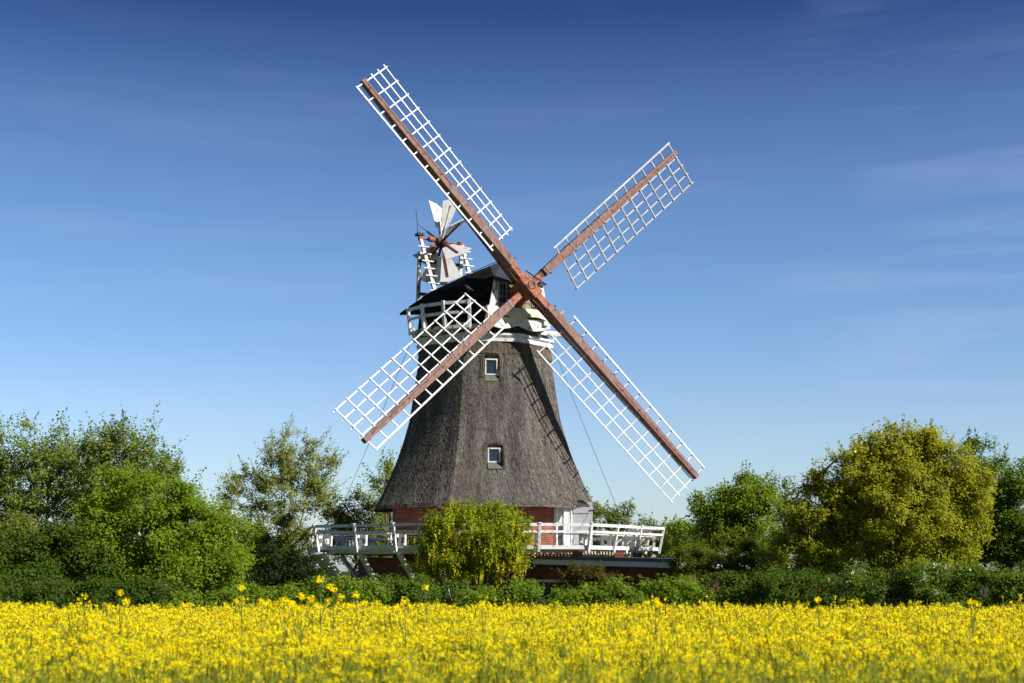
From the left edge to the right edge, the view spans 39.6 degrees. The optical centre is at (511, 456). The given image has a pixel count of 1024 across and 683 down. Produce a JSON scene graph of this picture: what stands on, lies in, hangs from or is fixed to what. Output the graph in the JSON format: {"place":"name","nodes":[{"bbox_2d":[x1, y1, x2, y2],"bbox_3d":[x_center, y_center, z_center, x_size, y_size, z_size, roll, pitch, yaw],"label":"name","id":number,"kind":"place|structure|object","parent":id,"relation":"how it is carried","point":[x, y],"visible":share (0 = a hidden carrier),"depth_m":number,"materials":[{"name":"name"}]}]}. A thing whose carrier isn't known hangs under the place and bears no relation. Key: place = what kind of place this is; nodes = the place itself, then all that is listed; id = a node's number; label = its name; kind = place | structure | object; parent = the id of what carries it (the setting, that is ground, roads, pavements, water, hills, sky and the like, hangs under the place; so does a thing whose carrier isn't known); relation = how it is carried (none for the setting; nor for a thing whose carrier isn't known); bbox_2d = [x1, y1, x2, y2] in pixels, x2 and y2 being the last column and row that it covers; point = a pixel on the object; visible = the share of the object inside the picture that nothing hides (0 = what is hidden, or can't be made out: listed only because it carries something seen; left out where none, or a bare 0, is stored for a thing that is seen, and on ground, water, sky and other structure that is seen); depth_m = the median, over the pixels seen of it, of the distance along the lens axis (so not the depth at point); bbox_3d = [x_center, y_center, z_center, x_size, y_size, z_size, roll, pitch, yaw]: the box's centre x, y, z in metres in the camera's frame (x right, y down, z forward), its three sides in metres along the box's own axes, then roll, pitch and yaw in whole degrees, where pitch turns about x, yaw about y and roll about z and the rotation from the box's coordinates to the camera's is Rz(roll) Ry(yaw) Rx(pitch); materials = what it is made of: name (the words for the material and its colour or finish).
{"place":"outdoors","nodes":[
{"label":"outdoors","id":0,"kind":"place"},
{"bbox_2d":[59,534,150,599],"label":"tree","id":1,"kind":"object","parent":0,"point":[87,571],"visible":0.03,"depth_m":94.18,"materials":[{"name":"green plant"}]},
{"bbox_2d":[141,532,250,582],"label":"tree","id":2,"kind":"object","parent":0,"point":[177,545],"visible":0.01,"depth_m":94.44,"materials":[{"name":"green plant"}]},
{"bbox_2d":[0,0,1023,570],"label":"sky","id":3,"kind":"structure","parent":0,"point":[205,214],"materials":[{"name":"blue"}]},
{"bbox_2d":[16,571,1022,615],"bbox_3d":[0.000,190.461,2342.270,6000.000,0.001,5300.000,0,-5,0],"label":"ground","id":4,"kind":"structure","parent":0,"point":[348,573],"depth_m":153.39,"materials":[{"name":"green plant"}]},
{"bbox_2d":[0,406,43,524],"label":"slender tree","id":5,"kind":"object","parent":4,"relation":"on","point":[1,464],"visible":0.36,"depth_m":62.86,"materials":[{"name":"green plant"}]},
{"bbox_2d":[0,499,44,572],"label":"bush","id":6,"kind":"object","parent":4,"relation":"on","point":[23,521],"visible":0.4,"depth_m":46.82,"materials":[{"name":"green plant"}]},
{"bbox_2d":[0,408,84,542],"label":"slender tree","id":7,"kind":"object","parent":4,"relation":"on","point":[34,474],"visible":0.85,"depth_m":61.85,"materials":[{"name":"green plant"}]},
{"bbox_2d":[0,569,90,610],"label":"hedge bush","id":8,"kind":"object","parent":4,"relation":"on","point":[9,592],"visible":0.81,"depth_m":36.56,"materials":[{"name":"green plant"}]},
{"bbox_2d":[0,511,125,608],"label":"bush","id":9,"kind":"object","parent":4,"relation":"on","point":[22,561],"visible":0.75,"depth_m":40.45,"materials":[{"name":"green plant"}]},
{"bbox_2d":[44,420,102,581],"bbox_3d":[-19.484,2.704,63.888,3.659,8.866,3.369,-2,-5,24],"label":"slender tree","id":10,"kind":"object","parent":4,"relation":"on","point":[78,455],"visible":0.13,"depth_m":63.88,"materials":[{"name":"green plant"}]},
{"bbox_2d":[50,400,194,600],"bbox_3d":[-16.770,2.242,60.984,5.676,9.333,4.168,-2,-5,18],"label":"slender tree","id":11,"kind":"object","parent":4,"relation":"on","point":[111,446],"visible":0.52,"depth_m":60.82,"materials":[{"name":"green plant"}]},
{"bbox_2d":[62,572,198,611],"bbox_3d":[-9.848,3.985,36.781,3.482,1.997,2.126,0,-5,0],"label":"hedge bush","id":12,"kind":"object","parent":4,"relation":"on","point":[140,585],"visible":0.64,"depth_m":36.53,"materials":[{"name":"green plant"}]},
{"bbox_2d":[51,457,255,608],"bbox_3d":[-11.008,2.737,42.876,6.402,5.496,4.270,0,-5,0],"label":"bush","id":13,"kind":"object","parent":4,"relation":"on","point":[163,525],"visible":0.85,"depth_m":42.40,"materials":[{"name":"green plant"}]},
{"bbox_2d":[136,436,206,597],"bbox_3d":[-15.473,3.065,62.770,3.839,7.972,2.772,0,-5,0],"label":"slender tree","id":14,"kind":"object","parent":4,"relation":"on","point":[174,470],"visible":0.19,"depth_m":62.96,"materials":[{"name":"green plant"}]},
{"bbox_2d":[161,582,257,612],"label":"hedge bush","id":15,"kind":"object","parent":4,"relation":"on","point":[219,598],"visible":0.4,"depth_m":34.20,"materials":[{"name":"green plant"}]},
{"bbox_2d":[188,481,266,606],"bbox_3d":[-9.170,3.174,44.840,2.524,4.880,2.636,3,-5,-29],"label":"bush","id":16,"kind":"object","parent":4,"relation":"on","point":[240,522],"visible":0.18,"depth_m":44.88,"materials":[{"name":"green plant"}]},
{"bbox_2d":[216,515,292,580],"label":"tree","id":17,"kind":"object","parent":4,"relation":"on","point":[249,549],"visible":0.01,"depth_m":94.17,"materials":[{"name":"green plant"}]},
{"bbox_2d":[224,578,316,609],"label":"hedge bush","id":18,"kind":"object","parent":4,"relation":"on","point":[256,591],"visible":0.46,"depth_m":34.71,"materials":[{"name":"green plant"}]},
{"bbox_2d":[238,504,318,599],"bbox_3d":[-9.918,4.403,59.278,3.810,4.776,2.678,-1,-5,17],"label":"bush","id":19,"kind":"object","parent":4,"relation":"on","point":[284,537],"visible":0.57,"depth_m":58.94,"materials":[{"name":"green plant"}]},
{"bbox_2d":[207,411,350,578],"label":"slender tree","id":20,"kind":"object","parent":4,"relation":"on","point":[287,475],"visible":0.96,"depth_m":80.90,"materials":[{"name":"green plant"}]},
{"bbox_2d":[235,542,333,600],"bbox_3d":[-7.538,4.219,45.828,3.470,2.986,2.333,0,-5,0],"label":"yew","id":21,"kind":"object","parent":4,"relation":"on","point":[302,566],"visible":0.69,"depth_m":45.54,"materials":[{"name":"green plant"}]},
{"bbox_2d":[293,571,391,609],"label":"hedge bush","id":22,"kind":"object","parent":4,"relation":"on","point":[340,583],"visible":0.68,"depth_m":34.69,"materials":[{"name":"green plant"}]},
{"bbox_2d":[315,483,392,604],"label":"leafy tree","id":23,"kind":"object","parent":4,"relation":"on","point":[331,511],"visible":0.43,"depth_m":77.66,"materials":[{"name":"green plant"}]},
{"bbox_2d":[358,446,400,557],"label":"slender tree","id":24,"kind":"object","parent":4,"relation":"on","point":[387,469],"visible":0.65,"depth_m":75.87,"materials":[{"name":"green plant"}]},
{"bbox_2d":[359,572,472,609],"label":"hedge bush","id":25,"kind":"object","parent":4,"relation":"on","point":[410,593],"visible":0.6,"depth_m":35.66,"materials":[{"name":"green plant"}]},
{"bbox_2d":[398,492,539,593],"bbox_3d":[-1.253,3.621,49.413,4.388,4.736,3.736,-3,-5,29],"label":"laburnum","id":26,"kind":"object","parent":4,"relation":"on","point":[494,541],"visible":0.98,"depth_m":48.94,"materials":[{"name":"green plant"}]},
{"bbox_2d":[305,64,704,610],"bbox_3d":[-0.327,-4.431,63.529,17.568,23.024,15.355,1,-5,-14],"label":"windmill","id":27,"kind":"object","parent":4,"relation":"on","point":[484,418],"visible":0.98,"depth_m":60.05,"materials":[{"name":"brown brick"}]},
{"bbox_2d":[485,358,498,381],"bbox_3d":[-0.872,-3.658,60.273,0.605,1.000,0.284,1,-5,-7],"label":"window","id":28,"kind":"structure","parent":27,"relation":"in","point":[491,365],"depth_m":60.34,"materials":[{"name":"white paint"}]},
{"bbox_2d":[487,448,501,468],"bbox_3d":[-0.726,0.080,59.103,0.605,0.920,0.490,1,-5,-8],"label":"window","id":29,"kind":"structure","parent":27,"relation":"in","point":[493,454],"depth_m":59.28,"materials":[{"name":"white paint"}]},
{"bbox_2d":[498,282,506,303],"bbox_3d":[-0.407,-6.911,60.304,0.380,0.910,0.100,3,-5,-29],"label":"cap window","id":30,"kind":"structure","parent":27,"relation":"in","point":[502,287],"depth_m":60.29,"materials":[{"name":"black glass"}]},
{"bbox_2d":[573,502,592,544],"bbox_3d":[3.031,2.916,60.927,0.855,1.930,0.092,0,-5,3],"label":"door","id":31,"kind":"structure","parent":27,"relation":"in","point":[582,513],"depth_m":60.94,"materials":[{"name":"grey paint"}]},
{"bbox_2d":[454,575,578,611],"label":"hedge bush","id":32,"kind":"object","parent":4,"relation":"on","point":[523,591],"visible":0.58,"depth_m":34.07,"materials":[{"name":"green plant"}]},
{"bbox_2d":[551,551,616,603],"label":"shrub","id":33,"kind":"object","parent":4,"relation":"on","point":[597,575],"visible":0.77,"depth_m":50.67,"materials":[{"name":"green plant"}]},
{"bbox_2d":[556,573,650,613],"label":"hedge bush","id":34,"kind":"object","parent":4,"relation":"on","point":[597,596],"visible":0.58,"depth_m":34.30,"materials":[{"name":"green plant"}]},
{"bbox_2d":[586,487,649,556],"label":"shrub","id":35,"kind":"object","parent":4,"relation":"on","point":[614,517],"visible":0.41,"depth_m":71.75,"materials":[{"name":"green plant"}]},
{"bbox_2d":[531,556,734,609],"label":"outbuilding","id":36,"kind":"structure","parent":4,"relation":"on","point":[650,568],"depth_m":55.48,"materials":[{"name":"red brick"}]},
{"bbox_2d":[538,580,569,600],"bbox_3d":[1.624,5.378,57.118,1.700,0.860,0.115,-3,-6,37],"label":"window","id":37,"kind":"structure","parent":36,"relation":"in","point":[549,584],"depth_m":57.17,"materials":[{"name":"black glass"}]},
{"bbox_2d":[619,512,688,557],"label":"shrub","id":38,"kind":"object","parent":4,"relation":"on","point":[643,520],"visible":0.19,"depth_m":73.63,"materials":[{"name":"green plant"}]},
{"bbox_2d":[618,573,719,611],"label":"hedge bush","id":39,"kind":"object","parent":4,"relation":"on","point":[691,593],"visible":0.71,"depth_m":34.53,"materials":[{"name":"green plant"}]},
{"bbox_2d":[630,514,741,557],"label":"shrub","id":40,"kind":"object","parent":4,"relation":"on","point":[644,555],"visible":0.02,"depth_m":94.39,"materials":[{"name":"green plant"}]},
{"bbox_2d":[647,513,731,557],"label":"shrub","id":41,"kind":"object","parent":4,"relation":"on","point":[679,526],"visible":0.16,"depth_m":65.62,"materials":[{"name":"green plant"}]},
{"bbox_2d":[658,528,725,604],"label":"shrub","id":42,"kind":"object","parent":4,"relation":"on","point":[694,553],"visible":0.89,"depth_m":49.66,"materials":[{"name":"green plant"}]},
{"bbox_2d":[684,460,786,553],"bbox_3d":[9.066,3.391,57.853,4.278,6.544,3.382,0,-5,0],"label":"leafy tree","id":43,"kind":"object","parent":4,"relation":"on","point":[736,505],"visible":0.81,"depth_m":57.46,"materials":[{"name":"green plant"}]},
{"bbox_2d":[687,563,803,612],"bbox_3d":[5.706,3.746,35.247,3.063,2.215,1.810,0,-5,0],"label":"hedge bush","id":44,"kind":"object","parent":4,"relation":"on","point":[735,588],"visible":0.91,"depth_m":35.00,"materials":[{"name":"green plant"}]},
{"bbox_2d":[759,475,815,547],"bbox_3d":[11.555,3.812,59.940,2.650,6.040,2.195,0,-5,0],"label":"leafy tree","id":45,"kind":"object","parent":4,"relation":"on","point":[784,487],"visible":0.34,"depth_m":59.80,"materials":[{"name":"green plant"}]},
{"bbox_2d":[754,560,837,612],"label":"hedge bush","id":46,"kind":"object","parent":4,"relation":"on","point":[808,579],"visible":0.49,"depth_m":37.47,"materials":[{"name":"green plant"}]},
{"bbox_2d":[769,525,892,573],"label":"tree","id":47,"kind":"object","parent":4,"relation":"on","point":[802,547],"depth_m":94.14,"materials":[{"name":"green plant"}]},
{"bbox_2d":[808,559,919,611],"bbox_3d":[8.945,3.729,35.875,3.040,2.353,1.932,0,-5,0],"label":"hedge bush","id":48,"kind":"object","parent":4,"relation":"on","point":[853,583],"visible":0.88,"depth_m":35.77,"materials":[{"name":"green plant"}]},
{"bbox_2d":[745,413,1001,608],"bbox_3d":[12.088,2.247,47.051,6.992,7.275,5.977,-4,-6,41],"label":"broad tree","id":49,"kind":"object","parent":4,"relation":"on","point":[901,487],"visible":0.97,"depth_m":46.30,"materials":[{"name":"green plant"}]},
{"bbox_2d":[819,494,969,572],"bbox_3d":[14.535,3.528,53.977,6.144,5.698,3.870,0,-5,0],"label":"shrub","id":50,"kind":"object","parent":4,"relation":"on","point":[861,557],"visible":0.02,"depth_m":53.56,"materials":[{"name":"green plant"}]},
{"bbox_2d":[885,552,1004,611],"bbox_3d":[10.893,3.658,35.855,2.922,2.484,2.204,0,-5,0],"label":"hedge bush","id":51,"kind":"object","parent":4,"relation":"on","point":[935,578],"visible":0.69,"depth_m":35.55,"materials":[{"name":"green plant"}]},
{"bbox_2d":[936,529,1022,596],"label":"tree","id":52,"kind":"object","parent":4,"relation":"on","point":[982,586],"visible":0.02,"depth_m":94.15,"materials":[{"name":"green plant"}]},
{"bbox_2d":[943,426,1023,609],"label":"leafy tree","id":53,"kind":"object","parent":4,"relation":"on","point":[976,443],"visible":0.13,"depth_m":55.91,"materials":[{"name":"green plant"}]},
{"bbox_2d":[956,561,1023,609],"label":"hedge bush","id":54,"kind":"object","parent":4,"relation":"on","point":[1007,584],"visible":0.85,"depth_m":35.55,"materials":[{"name":"green plant"}]},
{"bbox_2d":[964,456,1023,608],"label":"leafy tree","id":55,"kind":"object","parent":4,"relation":"on","point":[1008,522],"visible":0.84,"depth_m":50.75,"materials":[{"name":"green plant"}]},
{"bbox_2d":[687,512,743,603],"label":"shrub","id":56,"kind":"object","parent":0,"point":[718,540],"visible":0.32,"depth_m":50.69,"materials":[{"name":"green plant"}]},
{"bbox_2d":[720,529,778,606],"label":"shrub","id":57,"kind":"object","parent":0,"point":[746,545],"visible":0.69,"depth_m":49.61,"materials":[{"name":"green plant"}]},
{"bbox_2d":[748,529,792,590],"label":"shrub","id":58,"kind":"object","parent":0,"point":[764,548],"visible":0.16,"depth_m":51.72,"materials":[{"name":"green plant"}]},
{"bbox_2d":[735,565,830,609],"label":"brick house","id":59,"kind":"structure","parent":0,"point":[787,593],"depth_m":56.73,"materials":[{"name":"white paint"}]},
{"label":"field soil","id":60,"kind":"structure","parent":0,"visible":0},
{"bbox_2d":[116,589,129,646],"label":"rapeseed plant","id":61,"kind":"object","parent":60,"relation":"on","point":[119,594],"visible":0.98,"depth_m":16.89,"materials":[{"name":"yellow plant"}]},
{"bbox_2d":[237,584,245,664],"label":"rapeseed plant","id":62,"kind":"object","parent":60,"relation":"on","point":[242,588],"visible":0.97,"depth_m":15.90,"materials":[{"name":"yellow plant"}]},
{"bbox_2d":[257,597,271,648],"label":"rapeseed plant","id":63,"kind":"object","parent":60,"relation":"on","point":[262,602],"visible":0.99,"depth_m":16.91,"materials":[{"name":"yellow plant"}]},
{"bbox_2d":[273,595,296,668],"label":"rapeseed plant","id":64,"kind":"object","parent":60,"relation":"on","point":[283,600],"visible":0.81,"depth_m":15.91,"materials":[{"name":"yellow plant"}]},
{"bbox_2d":[286,592,322,669],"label":"rapeseed plant","id":65,"kind":"object","parent":60,"relation":"on","point":[299,609],"visible":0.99,"depth_m":14.90,"materials":[{"name":"yellow plant"}]},
{"bbox_2d":[317,576,334,647],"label":"rapeseed plant","id":66,"kind":"object","parent":60,"relation":"on","point":[328,587],"visible":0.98,"depth_m":16.92,"materials":[{"name":"yellow plant"}]},
{"bbox_2d":[325,587,344,634],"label":"rapeseed plant","id":67,"kind":"object","parent":60,"relation":"on","point":[333,590],"visible":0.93,"depth_m":17.91,"materials":[{"name":"yellow plant"}]},
{"bbox_2d":[343,591,367,646],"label":"rapeseed plant","id":68,"kind":"object","parent":60,"relation":"on","point":[362,603],"visible":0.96,"depth_m":16.90,"materials":[{"name":"yellow plant"}]},
{"bbox_2d":[392,597,408,647],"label":"rapeseed plant","id":69,"kind":"object","parent":60,"relation":"on","point":[395,608],"visible":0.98,"depth_m":15.89,"materials":[{"name":"yellow plant"}]},
{"bbox_2d":[421,585,428,632],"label":"rapeseed plant","id":70,"kind":"object","parent":60,"relation":"on","point":[425,587],"visible":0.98,"depth_m":18.89,"materials":[{"name":"yellow plant"}]},
{"bbox_2d":[478,600,491,676],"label":"rapeseed plant","id":71,"kind":"object","parent":60,"relation":"on","point":[488,606],"visible":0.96,"depth_m":16.90,"materials":[{"name":"yellow plant"}]},
{"bbox_2d":[0,592,1023,682],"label":"rapeseed field","id":72,"kind":"structure","parent":60,"relation":"on","point":[912,643],"depth_m":16.30,"materials":[{"name":"yellow plant"}]},
{"bbox_2d":[643,598,664,642],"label":"rapeseed plant","id":73,"kind":"object","parent":60,"relation":"on","point":[658,606],"visible":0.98,"depth_m":15.90,"materials":[{"name":"yellow plant"}]},
{"bbox_2d":[815,596,824,642],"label":"rapeseed plant","id":74,"kind":"object","parent":60,"relation":"on","point":[817,602],"visible":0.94,"depth_m":17.90,"materials":[{"name":"yellow plant"}]},
{"bbox_2d":[965,599,980,660],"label":"rapeseed plant","id":75,"kind":"object","parent":60,"relation":"on","point":[971,604],"visible":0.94,"depth_m":16.89,"materials":[{"name":"yellow plant"}]}
]}

